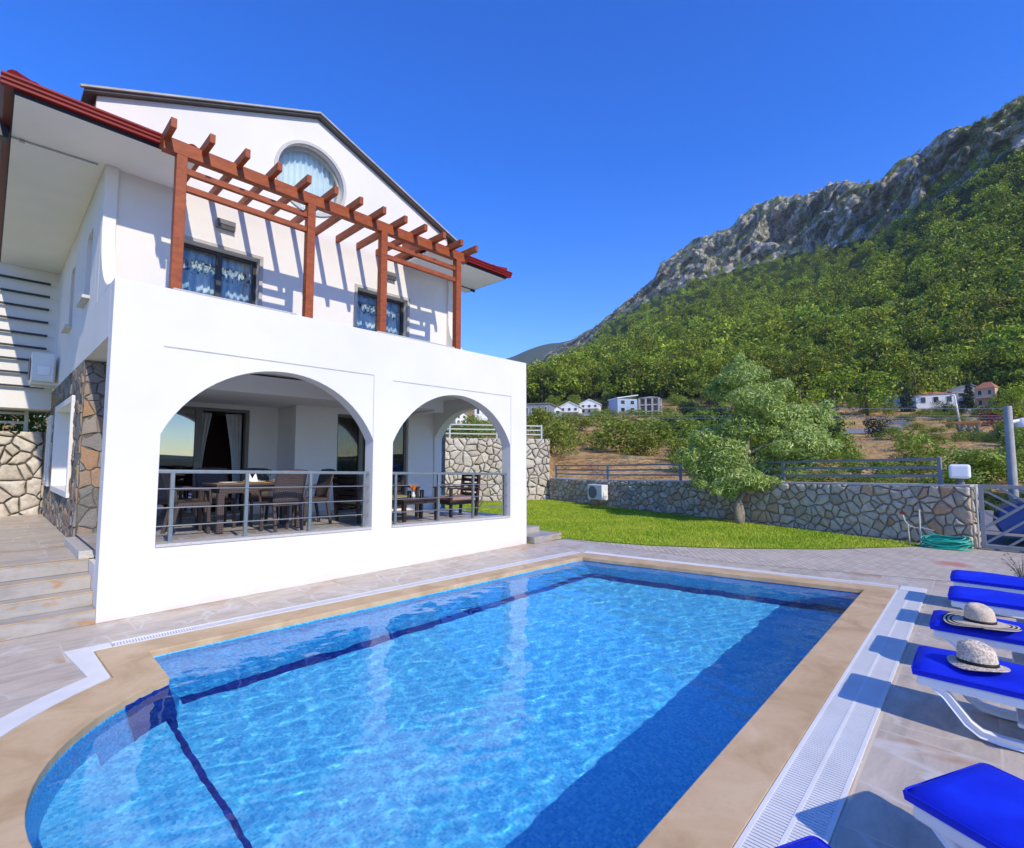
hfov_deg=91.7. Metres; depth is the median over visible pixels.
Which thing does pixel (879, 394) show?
broadleaf tree
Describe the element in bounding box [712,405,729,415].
shrub
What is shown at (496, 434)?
wall rail
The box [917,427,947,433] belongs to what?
shrub
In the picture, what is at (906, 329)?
pine tree
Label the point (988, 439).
shrub
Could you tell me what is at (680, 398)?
shrub
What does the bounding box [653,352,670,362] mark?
pine tree
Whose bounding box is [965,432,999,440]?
rubble wall
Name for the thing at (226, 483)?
dinner plate
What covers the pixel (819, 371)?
pine tree
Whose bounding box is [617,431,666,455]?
shrub
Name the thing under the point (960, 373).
pine tree
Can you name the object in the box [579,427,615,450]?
shrub
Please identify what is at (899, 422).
garden wall
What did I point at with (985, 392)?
house
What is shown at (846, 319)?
pine tree
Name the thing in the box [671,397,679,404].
shrub
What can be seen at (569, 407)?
house
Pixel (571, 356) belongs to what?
pine tree
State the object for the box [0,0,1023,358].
sky
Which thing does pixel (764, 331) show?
pine tree
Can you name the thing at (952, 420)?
shrub
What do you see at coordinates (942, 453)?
shrub
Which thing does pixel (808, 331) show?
pine tree
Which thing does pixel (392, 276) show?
wall lamp
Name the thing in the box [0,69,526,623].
villa
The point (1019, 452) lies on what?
shrub
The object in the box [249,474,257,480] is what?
folded napkin
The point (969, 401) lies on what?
cypress tree
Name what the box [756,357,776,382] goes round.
pine tree
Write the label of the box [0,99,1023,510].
hillside
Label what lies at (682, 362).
pine tree
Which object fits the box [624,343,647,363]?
pine tree
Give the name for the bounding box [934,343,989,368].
pine tree
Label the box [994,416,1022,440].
shrub
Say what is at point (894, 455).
shrub
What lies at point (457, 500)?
armchair
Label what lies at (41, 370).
air conditioner
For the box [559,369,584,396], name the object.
pine tree
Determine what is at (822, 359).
pine tree
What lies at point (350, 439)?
sliding door
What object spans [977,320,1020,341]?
pine tree
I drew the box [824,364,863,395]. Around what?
pine tree
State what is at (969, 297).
pine tree
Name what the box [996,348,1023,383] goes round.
pine tree
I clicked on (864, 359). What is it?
pine tree
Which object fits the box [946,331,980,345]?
pine tree
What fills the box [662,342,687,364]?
pine tree
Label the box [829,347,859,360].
pine tree
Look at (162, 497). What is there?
dining chair
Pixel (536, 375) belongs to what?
pine tree
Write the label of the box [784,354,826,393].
pine tree
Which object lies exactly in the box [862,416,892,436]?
shrub
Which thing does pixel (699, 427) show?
shrub
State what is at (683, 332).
pine tree
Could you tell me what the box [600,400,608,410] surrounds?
shrub
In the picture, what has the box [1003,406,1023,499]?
concrete post
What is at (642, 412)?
shrub
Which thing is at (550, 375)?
pine tree
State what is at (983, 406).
shrub
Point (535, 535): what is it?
corner step
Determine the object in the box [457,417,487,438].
shrub
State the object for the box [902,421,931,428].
shrub
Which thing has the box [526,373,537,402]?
pine tree
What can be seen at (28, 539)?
raised path
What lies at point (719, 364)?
pine tree
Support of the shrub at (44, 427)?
on the hillside
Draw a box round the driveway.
[978,510,1023,553]
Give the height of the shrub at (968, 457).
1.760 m
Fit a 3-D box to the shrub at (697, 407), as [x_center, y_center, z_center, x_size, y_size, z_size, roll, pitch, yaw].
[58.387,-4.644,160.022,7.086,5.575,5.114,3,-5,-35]
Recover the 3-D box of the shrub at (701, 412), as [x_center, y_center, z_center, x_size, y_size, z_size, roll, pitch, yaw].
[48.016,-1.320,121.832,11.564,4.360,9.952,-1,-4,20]
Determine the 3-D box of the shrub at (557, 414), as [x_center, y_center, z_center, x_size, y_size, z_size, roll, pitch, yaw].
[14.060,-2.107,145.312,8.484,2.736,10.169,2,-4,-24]
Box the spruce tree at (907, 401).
[897,378,915,411]
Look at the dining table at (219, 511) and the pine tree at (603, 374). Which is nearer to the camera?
the dining table at (219, 511)
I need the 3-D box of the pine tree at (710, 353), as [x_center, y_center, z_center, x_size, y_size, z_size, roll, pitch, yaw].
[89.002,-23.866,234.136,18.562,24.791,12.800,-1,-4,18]
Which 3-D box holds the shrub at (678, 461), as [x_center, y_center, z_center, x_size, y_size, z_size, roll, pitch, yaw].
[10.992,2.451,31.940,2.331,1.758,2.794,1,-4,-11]
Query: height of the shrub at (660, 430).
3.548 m
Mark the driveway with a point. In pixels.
(1006, 539)
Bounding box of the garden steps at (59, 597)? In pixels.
[0,558,95,641]
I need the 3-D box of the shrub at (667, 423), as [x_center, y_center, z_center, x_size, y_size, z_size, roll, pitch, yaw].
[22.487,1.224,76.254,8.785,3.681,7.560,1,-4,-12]
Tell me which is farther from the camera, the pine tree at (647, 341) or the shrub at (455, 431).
the pine tree at (647, 341)
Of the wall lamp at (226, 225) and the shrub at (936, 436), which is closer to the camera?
the wall lamp at (226, 225)
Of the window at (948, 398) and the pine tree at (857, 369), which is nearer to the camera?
the window at (948, 398)
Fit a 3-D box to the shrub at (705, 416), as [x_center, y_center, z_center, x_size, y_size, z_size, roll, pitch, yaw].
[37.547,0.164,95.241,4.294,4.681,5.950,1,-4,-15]
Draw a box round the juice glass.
[420,490,423,497]
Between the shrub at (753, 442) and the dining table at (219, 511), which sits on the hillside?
the shrub at (753, 442)
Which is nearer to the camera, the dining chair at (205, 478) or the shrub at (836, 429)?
the dining chair at (205, 478)
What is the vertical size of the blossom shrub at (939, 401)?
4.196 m
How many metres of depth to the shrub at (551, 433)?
43.15 m
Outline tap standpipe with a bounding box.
[900,510,933,543]
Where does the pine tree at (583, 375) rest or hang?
on the hillside
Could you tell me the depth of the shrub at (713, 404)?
161.94 m
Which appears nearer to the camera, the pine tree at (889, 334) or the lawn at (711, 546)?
the lawn at (711, 546)
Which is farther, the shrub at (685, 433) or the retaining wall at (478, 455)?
the shrub at (685, 433)
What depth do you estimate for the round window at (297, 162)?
9.08 m
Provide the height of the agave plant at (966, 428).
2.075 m
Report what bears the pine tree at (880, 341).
on the hillside
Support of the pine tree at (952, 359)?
on the hillside
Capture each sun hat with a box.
[942,602,1021,631]
[947,639,1010,671]
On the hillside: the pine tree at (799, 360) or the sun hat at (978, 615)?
the pine tree at (799, 360)
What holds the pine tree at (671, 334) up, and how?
on the hillside
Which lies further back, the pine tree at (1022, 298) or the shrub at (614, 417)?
the pine tree at (1022, 298)
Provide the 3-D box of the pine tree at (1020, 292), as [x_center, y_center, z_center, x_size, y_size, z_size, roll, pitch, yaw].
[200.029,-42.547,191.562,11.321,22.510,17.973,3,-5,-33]
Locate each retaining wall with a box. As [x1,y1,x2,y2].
[0,431,45,516]
[41,438,549,513]
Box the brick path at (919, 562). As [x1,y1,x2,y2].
[568,539,1023,581]
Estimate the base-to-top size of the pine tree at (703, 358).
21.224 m
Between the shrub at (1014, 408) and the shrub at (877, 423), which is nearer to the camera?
the shrub at (877, 423)
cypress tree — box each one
[962,375,977,411]
[995,389,1004,411]
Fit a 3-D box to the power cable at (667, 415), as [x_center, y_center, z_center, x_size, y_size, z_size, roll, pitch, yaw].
[5.405,-1.078,43.860,0.011,6.177,64.153,1,-4,-13]
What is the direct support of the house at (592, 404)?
on the hillside
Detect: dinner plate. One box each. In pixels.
[212,482,240,483]
[243,481,270,482]
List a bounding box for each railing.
[156,470,368,541]
[392,472,506,523]
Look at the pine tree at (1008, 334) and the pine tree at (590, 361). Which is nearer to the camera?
the pine tree at (1008, 334)
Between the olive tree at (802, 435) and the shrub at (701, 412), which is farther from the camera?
the shrub at (701, 412)
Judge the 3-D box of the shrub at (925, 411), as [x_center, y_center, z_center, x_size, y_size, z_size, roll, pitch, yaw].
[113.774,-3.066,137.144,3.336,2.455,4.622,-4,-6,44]
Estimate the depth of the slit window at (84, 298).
7.31 m
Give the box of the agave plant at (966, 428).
[951,423,985,431]
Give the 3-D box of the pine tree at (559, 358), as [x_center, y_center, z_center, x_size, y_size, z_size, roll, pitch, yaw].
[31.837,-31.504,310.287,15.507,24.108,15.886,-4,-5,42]
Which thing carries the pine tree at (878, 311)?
on the hillside
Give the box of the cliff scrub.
[526,93,1023,366]
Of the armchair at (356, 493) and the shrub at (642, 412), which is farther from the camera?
the shrub at (642, 412)
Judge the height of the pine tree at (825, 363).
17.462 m
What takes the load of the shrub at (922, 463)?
on the hillside
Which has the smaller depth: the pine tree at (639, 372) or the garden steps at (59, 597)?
the garden steps at (59, 597)
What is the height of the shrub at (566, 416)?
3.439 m
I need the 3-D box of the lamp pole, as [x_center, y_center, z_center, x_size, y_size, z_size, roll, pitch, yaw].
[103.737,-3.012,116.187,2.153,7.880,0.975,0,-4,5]
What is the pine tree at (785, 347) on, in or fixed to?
on the hillside
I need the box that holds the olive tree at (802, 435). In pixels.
[676,353,844,523]
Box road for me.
[839,422,910,433]
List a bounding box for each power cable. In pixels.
[526,404,1002,408]
[550,416,974,418]
[578,414,1003,415]
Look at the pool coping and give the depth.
3.56 m
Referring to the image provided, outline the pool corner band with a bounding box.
[125,684,168,709]
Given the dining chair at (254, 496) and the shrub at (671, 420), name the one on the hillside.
the shrub at (671, 420)
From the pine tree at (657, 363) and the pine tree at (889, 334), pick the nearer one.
the pine tree at (889, 334)
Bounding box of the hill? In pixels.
[507,340,570,362]
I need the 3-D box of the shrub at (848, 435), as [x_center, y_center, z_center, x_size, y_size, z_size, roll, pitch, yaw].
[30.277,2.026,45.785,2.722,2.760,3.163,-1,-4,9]
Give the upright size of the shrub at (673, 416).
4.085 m
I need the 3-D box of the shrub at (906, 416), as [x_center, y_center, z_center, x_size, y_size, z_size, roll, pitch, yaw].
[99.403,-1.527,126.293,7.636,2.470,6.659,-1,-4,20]
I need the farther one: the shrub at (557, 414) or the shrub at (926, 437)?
the shrub at (557, 414)
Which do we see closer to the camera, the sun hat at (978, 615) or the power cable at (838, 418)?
the sun hat at (978, 615)
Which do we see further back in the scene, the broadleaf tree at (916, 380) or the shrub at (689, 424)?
the broadleaf tree at (916, 380)
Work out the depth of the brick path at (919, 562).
9.01 m
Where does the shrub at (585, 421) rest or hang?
on the hillside
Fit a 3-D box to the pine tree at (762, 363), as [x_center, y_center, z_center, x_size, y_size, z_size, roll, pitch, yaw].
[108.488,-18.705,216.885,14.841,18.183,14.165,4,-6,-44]
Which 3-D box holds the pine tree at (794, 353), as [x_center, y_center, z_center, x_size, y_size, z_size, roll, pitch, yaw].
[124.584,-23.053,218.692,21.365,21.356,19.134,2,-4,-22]
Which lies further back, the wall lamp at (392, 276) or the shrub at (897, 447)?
the shrub at (897, 447)
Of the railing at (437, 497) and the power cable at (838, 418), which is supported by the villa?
the railing at (437, 497)
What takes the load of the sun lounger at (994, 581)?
on the pool deck
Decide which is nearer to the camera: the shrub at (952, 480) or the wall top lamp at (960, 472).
the wall top lamp at (960, 472)
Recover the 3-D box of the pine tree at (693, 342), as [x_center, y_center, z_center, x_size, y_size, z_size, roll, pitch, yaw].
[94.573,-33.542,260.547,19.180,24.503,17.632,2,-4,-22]
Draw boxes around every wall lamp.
[216,217,235,232]
[387,271,396,280]
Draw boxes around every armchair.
[333,474,361,523]
[392,474,419,516]
[433,475,480,516]
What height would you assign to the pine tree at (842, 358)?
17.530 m
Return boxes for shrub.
[0,410,50,432]
[16,415,48,446]
[446,421,474,437]
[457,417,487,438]
[464,414,493,428]
[474,422,498,437]
[526,405,558,438]
[526,412,555,431]
[532,417,582,454]
[545,394,560,405]
[549,411,567,418]
[549,414,582,428]
[558,397,574,405]
[559,420,591,445]
[568,394,581,404]
[568,412,586,419]
[568,416,603,430]
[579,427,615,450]
[586,417,661,452]
[588,409,609,423]
[598,415,626,428]
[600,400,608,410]
[601,391,617,404]
[601,408,618,415]
[611,409,636,415]
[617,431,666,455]
[623,417,659,432]
[629,420,677,438]
[632,409,664,417]
[641,420,679,446]
[646,411,682,421]
[653,407,680,414]
[661,417,679,434]
[662,413,683,421]
[662,436,691,462]
[667,393,683,403]
[669,450,698,472]
[670,417,703,431]
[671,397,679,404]
[673,428,692,447]
[676,395,701,411]
[676,427,696,446]
[677,400,696,415]
[677,412,696,422]
[678,419,718,456]
[685,401,701,411]
[688,407,707,417]
[690,413,707,422]
[691,409,719,417]
[695,441,736,466]
[699,410,750,452]
[699,413,714,422]
[702,399,719,409]
[704,402,730,413]
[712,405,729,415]
[715,415,770,457]
[717,420,771,456]
[779,469,848,481]
[781,469,832,480]
[811,443,844,466]
[825,410,863,457]
[826,416,844,458]
[828,449,866,472]
[830,432,854,456]
[831,477,886,482]
[836,392,858,406]
[837,422,863,450]
[846,458,910,477]
[859,403,879,413]
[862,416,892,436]
[871,398,882,411]
[872,426,910,439]
[875,477,931,483]
[882,402,899,415]
[886,441,925,451]
[887,452,913,470]
[889,452,945,473]
[892,413,920,420]
[893,429,976,470]
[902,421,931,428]
[907,436,937,446]
[907,477,951,483]
[910,411,927,416]
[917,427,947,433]
[917,434,952,443]
[918,409,930,415]
[924,447,949,456]
[926,447,1023,483]
[927,412,948,419]
[928,406,942,416]
[929,399,954,409]
[933,470,992,491]
[939,402,954,415]
[939,415,973,422]
[945,406,963,416]
[946,404,967,413]
[946,422,956,428]
[948,431,970,441]
[960,430,985,440]
[966,453,1023,484]
[970,405,988,416]
[975,433,997,441]
[986,419,1003,440]
[989,427,1023,459]
[992,426,1022,449]
[992,448,1023,481]
[994,400,1023,420]
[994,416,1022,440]
[998,424,1023,452]
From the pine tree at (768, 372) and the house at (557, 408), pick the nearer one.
the house at (557, 408)
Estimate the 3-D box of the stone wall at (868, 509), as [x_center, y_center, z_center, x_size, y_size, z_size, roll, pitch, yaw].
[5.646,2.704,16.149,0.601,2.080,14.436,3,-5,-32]
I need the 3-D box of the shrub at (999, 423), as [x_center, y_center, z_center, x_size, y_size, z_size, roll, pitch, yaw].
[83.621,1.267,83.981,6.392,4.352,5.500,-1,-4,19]
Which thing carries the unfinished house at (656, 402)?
on the hillside
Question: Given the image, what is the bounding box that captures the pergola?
[158,117,477,348]
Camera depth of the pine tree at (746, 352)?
222.68 m
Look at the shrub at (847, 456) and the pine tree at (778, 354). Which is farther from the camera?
the pine tree at (778, 354)
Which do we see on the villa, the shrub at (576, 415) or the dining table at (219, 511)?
the dining table at (219, 511)
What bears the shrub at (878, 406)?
on the hillside
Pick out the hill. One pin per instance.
(533, 354)
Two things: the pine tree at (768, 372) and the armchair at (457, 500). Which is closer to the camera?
the armchair at (457, 500)
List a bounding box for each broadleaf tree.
[687,371,716,403]
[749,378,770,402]
[781,386,825,412]
[805,369,860,416]
[845,370,898,415]
[886,362,943,397]
[927,363,960,391]
[984,381,1023,418]
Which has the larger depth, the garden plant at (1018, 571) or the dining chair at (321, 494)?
the dining chair at (321, 494)
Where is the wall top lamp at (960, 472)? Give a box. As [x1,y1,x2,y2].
[948,464,970,483]
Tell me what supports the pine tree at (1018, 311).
on the hillside
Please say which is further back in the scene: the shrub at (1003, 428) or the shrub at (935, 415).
the shrub at (935, 415)
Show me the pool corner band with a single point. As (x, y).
(136, 701)
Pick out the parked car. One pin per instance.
(1010, 521)
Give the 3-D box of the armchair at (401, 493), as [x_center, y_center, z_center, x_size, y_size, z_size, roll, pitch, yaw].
[-2.450,1.474,10.424,0.750,0.904,0.800,3,-5,-39]
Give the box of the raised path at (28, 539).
[0,514,76,581]
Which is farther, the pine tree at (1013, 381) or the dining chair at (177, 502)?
the pine tree at (1013, 381)
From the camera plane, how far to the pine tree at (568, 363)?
260.36 m
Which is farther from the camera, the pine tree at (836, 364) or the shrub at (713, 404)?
the pine tree at (836, 364)
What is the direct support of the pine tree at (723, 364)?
on the hillside
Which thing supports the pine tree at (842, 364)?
on the hillside
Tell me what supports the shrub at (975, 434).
on the hillside
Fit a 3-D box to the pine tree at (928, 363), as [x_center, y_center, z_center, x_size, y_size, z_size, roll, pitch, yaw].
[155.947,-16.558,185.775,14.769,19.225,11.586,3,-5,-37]
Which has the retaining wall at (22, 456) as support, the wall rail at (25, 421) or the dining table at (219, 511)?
the wall rail at (25, 421)
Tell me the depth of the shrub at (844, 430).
44.52 m
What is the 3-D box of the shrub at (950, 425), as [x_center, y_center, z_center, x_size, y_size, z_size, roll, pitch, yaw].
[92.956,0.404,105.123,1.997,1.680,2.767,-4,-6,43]
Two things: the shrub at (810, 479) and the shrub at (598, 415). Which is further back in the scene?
the shrub at (598, 415)
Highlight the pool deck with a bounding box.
[0,499,1023,847]
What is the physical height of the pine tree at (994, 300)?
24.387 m
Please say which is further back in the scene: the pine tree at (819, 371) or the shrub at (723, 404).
the pine tree at (819, 371)
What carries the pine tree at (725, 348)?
on the hillside
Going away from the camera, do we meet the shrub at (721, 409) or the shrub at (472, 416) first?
the shrub at (472, 416)
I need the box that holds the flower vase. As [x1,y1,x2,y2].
[410,484,417,497]
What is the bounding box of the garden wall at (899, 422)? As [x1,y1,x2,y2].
[885,420,905,423]
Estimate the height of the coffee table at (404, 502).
0.430 m
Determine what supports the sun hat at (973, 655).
on the sun lounger at (937, 672)
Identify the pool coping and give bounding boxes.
[0,553,896,847]
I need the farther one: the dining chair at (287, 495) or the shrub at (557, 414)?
the shrub at (557, 414)
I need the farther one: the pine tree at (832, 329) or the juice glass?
the pine tree at (832, 329)
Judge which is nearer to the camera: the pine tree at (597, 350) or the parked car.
the parked car
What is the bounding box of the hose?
[920,534,972,550]
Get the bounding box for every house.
[454,413,467,423]
[473,409,487,419]
[526,403,554,415]
[554,406,561,415]
[559,401,581,417]
[579,399,600,415]
[608,395,637,413]
[638,397,661,414]
[884,392,911,406]
[910,392,956,407]
[942,384,976,406]
[974,382,998,407]
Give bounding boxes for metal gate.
[974,484,1023,551]
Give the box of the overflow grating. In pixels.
[0,551,926,847]
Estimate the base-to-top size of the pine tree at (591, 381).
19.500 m
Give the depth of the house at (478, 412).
147.76 m
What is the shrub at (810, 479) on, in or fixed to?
on the hillside
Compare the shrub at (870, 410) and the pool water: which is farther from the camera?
the shrub at (870, 410)
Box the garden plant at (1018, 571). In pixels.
[1000,552,1023,576]
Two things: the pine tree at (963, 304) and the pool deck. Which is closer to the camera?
the pool deck
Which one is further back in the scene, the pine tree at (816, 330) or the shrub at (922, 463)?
the pine tree at (816, 330)
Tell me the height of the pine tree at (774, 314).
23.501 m
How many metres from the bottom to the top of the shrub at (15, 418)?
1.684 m
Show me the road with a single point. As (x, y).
(858, 431)
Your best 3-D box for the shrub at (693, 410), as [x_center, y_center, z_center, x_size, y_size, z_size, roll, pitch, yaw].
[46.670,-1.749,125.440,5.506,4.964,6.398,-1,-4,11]
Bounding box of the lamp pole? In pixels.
[950,394,960,421]
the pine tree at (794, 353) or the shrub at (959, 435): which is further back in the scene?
the pine tree at (794, 353)
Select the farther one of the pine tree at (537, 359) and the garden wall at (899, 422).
the pine tree at (537, 359)
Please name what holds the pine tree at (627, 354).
on the hillside
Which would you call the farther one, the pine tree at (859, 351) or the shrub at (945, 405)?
the pine tree at (859, 351)
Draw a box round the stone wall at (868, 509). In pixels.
[549,478,981,548]
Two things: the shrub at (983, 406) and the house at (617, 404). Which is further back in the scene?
the house at (617, 404)
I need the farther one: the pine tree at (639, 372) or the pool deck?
the pine tree at (639, 372)
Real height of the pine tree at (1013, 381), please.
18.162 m
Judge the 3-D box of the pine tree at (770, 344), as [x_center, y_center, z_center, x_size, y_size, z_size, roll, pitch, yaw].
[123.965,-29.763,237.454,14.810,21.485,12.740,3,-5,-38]
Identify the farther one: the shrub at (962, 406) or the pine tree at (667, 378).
the pine tree at (667, 378)
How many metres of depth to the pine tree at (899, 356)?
193.42 m
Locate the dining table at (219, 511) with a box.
[202,481,305,534]
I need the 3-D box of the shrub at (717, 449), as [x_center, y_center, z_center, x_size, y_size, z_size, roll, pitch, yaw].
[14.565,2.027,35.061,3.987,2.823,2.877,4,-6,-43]
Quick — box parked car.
[993,498,1023,533]
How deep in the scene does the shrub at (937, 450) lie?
37.60 m
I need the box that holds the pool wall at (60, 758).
[25,560,860,822]
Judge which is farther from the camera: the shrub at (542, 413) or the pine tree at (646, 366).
the pine tree at (646, 366)
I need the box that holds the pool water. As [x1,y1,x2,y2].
[25,561,859,847]
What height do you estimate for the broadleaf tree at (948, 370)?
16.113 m
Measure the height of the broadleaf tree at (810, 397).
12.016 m
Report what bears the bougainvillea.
on the hillside
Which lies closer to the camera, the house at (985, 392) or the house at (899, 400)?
the house at (985, 392)
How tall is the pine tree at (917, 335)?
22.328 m
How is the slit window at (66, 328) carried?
in the villa
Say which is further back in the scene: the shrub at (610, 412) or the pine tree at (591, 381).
the pine tree at (591, 381)
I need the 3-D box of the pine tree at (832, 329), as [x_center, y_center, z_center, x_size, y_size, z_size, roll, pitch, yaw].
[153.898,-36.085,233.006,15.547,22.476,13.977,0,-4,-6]
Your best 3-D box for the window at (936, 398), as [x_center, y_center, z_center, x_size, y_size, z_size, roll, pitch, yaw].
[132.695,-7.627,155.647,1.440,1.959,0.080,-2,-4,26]
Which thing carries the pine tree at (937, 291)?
on the hillside
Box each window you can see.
[61,324,71,333]
[75,294,89,307]
[182,235,263,305]
[274,140,346,216]
[354,283,409,336]
[920,397,925,402]
[933,396,938,402]
[946,396,951,401]
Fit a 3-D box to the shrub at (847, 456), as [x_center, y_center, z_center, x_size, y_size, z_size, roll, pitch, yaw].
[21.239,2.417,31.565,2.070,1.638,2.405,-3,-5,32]
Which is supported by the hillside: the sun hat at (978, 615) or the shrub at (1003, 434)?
the shrub at (1003, 434)
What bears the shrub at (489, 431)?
on the hillside
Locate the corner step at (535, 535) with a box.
[527,525,561,543]
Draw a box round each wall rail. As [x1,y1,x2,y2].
[0,411,28,431]
[32,415,541,438]
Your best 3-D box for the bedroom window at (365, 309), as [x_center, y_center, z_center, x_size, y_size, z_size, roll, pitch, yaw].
[-2.655,-2.021,9.933,0.312,1.210,1.240,-4,-6,43]
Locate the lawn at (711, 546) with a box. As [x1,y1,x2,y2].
[445,500,922,548]
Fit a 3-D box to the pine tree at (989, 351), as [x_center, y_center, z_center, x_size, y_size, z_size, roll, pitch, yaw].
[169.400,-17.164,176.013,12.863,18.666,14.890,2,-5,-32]
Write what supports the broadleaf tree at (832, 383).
on the hillside
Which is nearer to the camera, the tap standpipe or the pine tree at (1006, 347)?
the tap standpipe
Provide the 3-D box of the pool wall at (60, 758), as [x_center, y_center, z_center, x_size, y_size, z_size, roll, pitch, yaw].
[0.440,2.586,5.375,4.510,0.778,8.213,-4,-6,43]
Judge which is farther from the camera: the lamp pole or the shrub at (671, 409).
the shrub at (671, 409)
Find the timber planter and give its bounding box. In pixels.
[945,421,980,427]
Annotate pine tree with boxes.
[526,361,555,401]
[526,363,545,374]
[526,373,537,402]
[531,358,557,376]
[537,353,580,400]
[542,369,559,396]
[553,353,566,362]
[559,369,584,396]
[560,349,591,361]
[562,357,580,369]
[565,351,587,367]
[572,368,593,398]
[574,347,593,357]
[579,366,595,397]
[581,357,602,372]
[582,363,606,397]
[588,342,608,360]
[591,366,616,398]
[599,363,622,380]
[602,357,622,369]
[602,360,618,377]
[613,349,650,394]
[614,355,647,397]
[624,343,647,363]
[628,333,658,356]
[629,334,658,348]
[633,366,650,394]
[638,357,660,393]
[640,363,681,397]
[648,362,675,394]
[650,359,668,369]
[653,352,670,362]
[654,338,681,351]
[659,357,698,394]
[661,327,683,343]
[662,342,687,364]
[670,322,697,343]
[673,344,696,358]
[678,361,702,393]
[679,335,702,355]
[681,348,720,375]
[685,334,704,358]
[688,316,713,333]
[694,355,724,383]
[695,361,724,388]
[695,367,714,393]
[704,358,733,394]
[707,357,728,394]
[711,343,734,356]
[722,354,755,376]
[727,341,761,374]
[748,360,778,383]
[752,321,775,341]
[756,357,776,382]
[758,308,781,324]
[758,345,780,361]
[759,304,782,319]
[759,361,777,381]
[763,339,785,351]
[764,347,790,371]
[764,357,782,373]
[764,365,792,385]
[767,350,781,359]
[770,344,786,351]
[771,319,799,340]
[774,350,812,379]
[777,344,813,375]
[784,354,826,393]
[786,335,817,351]
[786,362,812,391]
[800,317,829,337]
[806,321,836,343]
[806,355,836,380]
[807,346,834,361]
[808,358,836,395]
[809,321,847,343]
[812,358,829,391]
[819,343,845,351]
[820,320,858,344]
[822,327,855,351]
[822,359,860,397]
[823,344,843,358]
[823,357,849,391]
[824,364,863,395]
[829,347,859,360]
[832,311,876,336]
[834,355,864,390]
[840,347,875,389]
[842,356,875,390]
[848,334,906,376]
[856,305,892,332]
[865,330,916,359]
[867,335,914,362]
[872,354,897,393]
[880,341,902,370]
[885,351,921,390]
[886,355,913,390]
[896,314,941,353]
[906,325,966,352]
[909,354,945,391]
[915,277,961,317]
[919,332,951,355]
[930,352,968,384]
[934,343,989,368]
[940,351,981,386]
[943,301,989,338]
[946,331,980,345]
[947,293,989,314]
[947,318,988,352]
[951,287,983,313]
[955,350,994,385]
[959,355,1016,387]
[971,288,1022,318]
[972,349,1007,388]
[973,333,1023,383]
[975,321,1023,346]
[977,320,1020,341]
[983,302,1023,329]
[994,340,1020,357]
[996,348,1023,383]
[1006,354,1023,389]
[1008,255,1023,285]
[1008,305,1023,322]
[1009,278,1023,288]
[1012,287,1023,312]
[1015,295,1023,305]
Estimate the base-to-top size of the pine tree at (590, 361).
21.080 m
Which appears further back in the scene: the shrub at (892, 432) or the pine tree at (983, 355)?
the pine tree at (983, 355)
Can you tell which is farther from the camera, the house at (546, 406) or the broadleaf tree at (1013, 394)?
the house at (546, 406)
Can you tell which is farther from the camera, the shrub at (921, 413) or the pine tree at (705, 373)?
the pine tree at (705, 373)
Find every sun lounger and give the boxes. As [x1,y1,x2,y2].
[775,835,831,847]
[902,763,1023,847]
[911,646,1023,751]
[929,610,1023,664]
[947,586,1023,622]
[950,570,1023,618]
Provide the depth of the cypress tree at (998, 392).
135.96 m
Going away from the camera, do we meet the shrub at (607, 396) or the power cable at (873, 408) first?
the power cable at (873, 408)
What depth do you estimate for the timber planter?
107.35 m
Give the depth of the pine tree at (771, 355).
227.96 m
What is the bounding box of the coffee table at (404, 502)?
[392,496,435,522]
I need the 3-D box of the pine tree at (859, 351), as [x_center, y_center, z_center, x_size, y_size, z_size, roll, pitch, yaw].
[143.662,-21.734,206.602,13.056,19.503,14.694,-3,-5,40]
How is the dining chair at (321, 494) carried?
on the villa
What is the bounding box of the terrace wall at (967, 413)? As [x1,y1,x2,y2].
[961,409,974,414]
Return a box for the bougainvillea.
[976,404,1003,426]
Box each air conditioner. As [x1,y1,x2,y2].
[28,352,57,388]
[588,484,608,500]
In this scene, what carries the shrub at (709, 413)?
on the hillside
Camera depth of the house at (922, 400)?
156.33 m
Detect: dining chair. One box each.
[157,468,199,531]
[159,468,211,533]
[194,467,237,527]
[239,468,277,526]
[259,469,307,532]
[291,469,335,525]
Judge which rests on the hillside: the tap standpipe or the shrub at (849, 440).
the shrub at (849, 440)
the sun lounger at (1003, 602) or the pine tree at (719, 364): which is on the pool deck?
the sun lounger at (1003, 602)
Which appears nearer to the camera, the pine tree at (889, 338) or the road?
the road
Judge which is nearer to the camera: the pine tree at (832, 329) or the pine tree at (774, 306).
the pine tree at (832, 329)
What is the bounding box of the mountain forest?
[526,145,1023,401]
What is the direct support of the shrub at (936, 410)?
on the hillside
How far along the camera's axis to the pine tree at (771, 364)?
216.10 m
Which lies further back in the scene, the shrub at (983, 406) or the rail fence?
the shrub at (983, 406)
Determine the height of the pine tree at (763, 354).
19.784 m
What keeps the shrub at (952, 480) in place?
on the hillside
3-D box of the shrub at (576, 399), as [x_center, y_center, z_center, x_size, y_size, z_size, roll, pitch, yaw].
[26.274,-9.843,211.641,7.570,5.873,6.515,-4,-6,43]
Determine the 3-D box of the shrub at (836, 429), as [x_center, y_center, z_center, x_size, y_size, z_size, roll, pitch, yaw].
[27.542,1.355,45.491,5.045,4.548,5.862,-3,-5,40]
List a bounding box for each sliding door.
[156,406,248,518]
[336,414,406,512]
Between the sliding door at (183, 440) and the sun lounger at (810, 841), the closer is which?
the sun lounger at (810, 841)
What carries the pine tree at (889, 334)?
on the hillside
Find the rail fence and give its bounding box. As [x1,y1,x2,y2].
[555,457,942,483]
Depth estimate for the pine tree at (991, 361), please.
173.94 m
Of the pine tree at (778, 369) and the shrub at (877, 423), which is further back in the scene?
the pine tree at (778, 369)

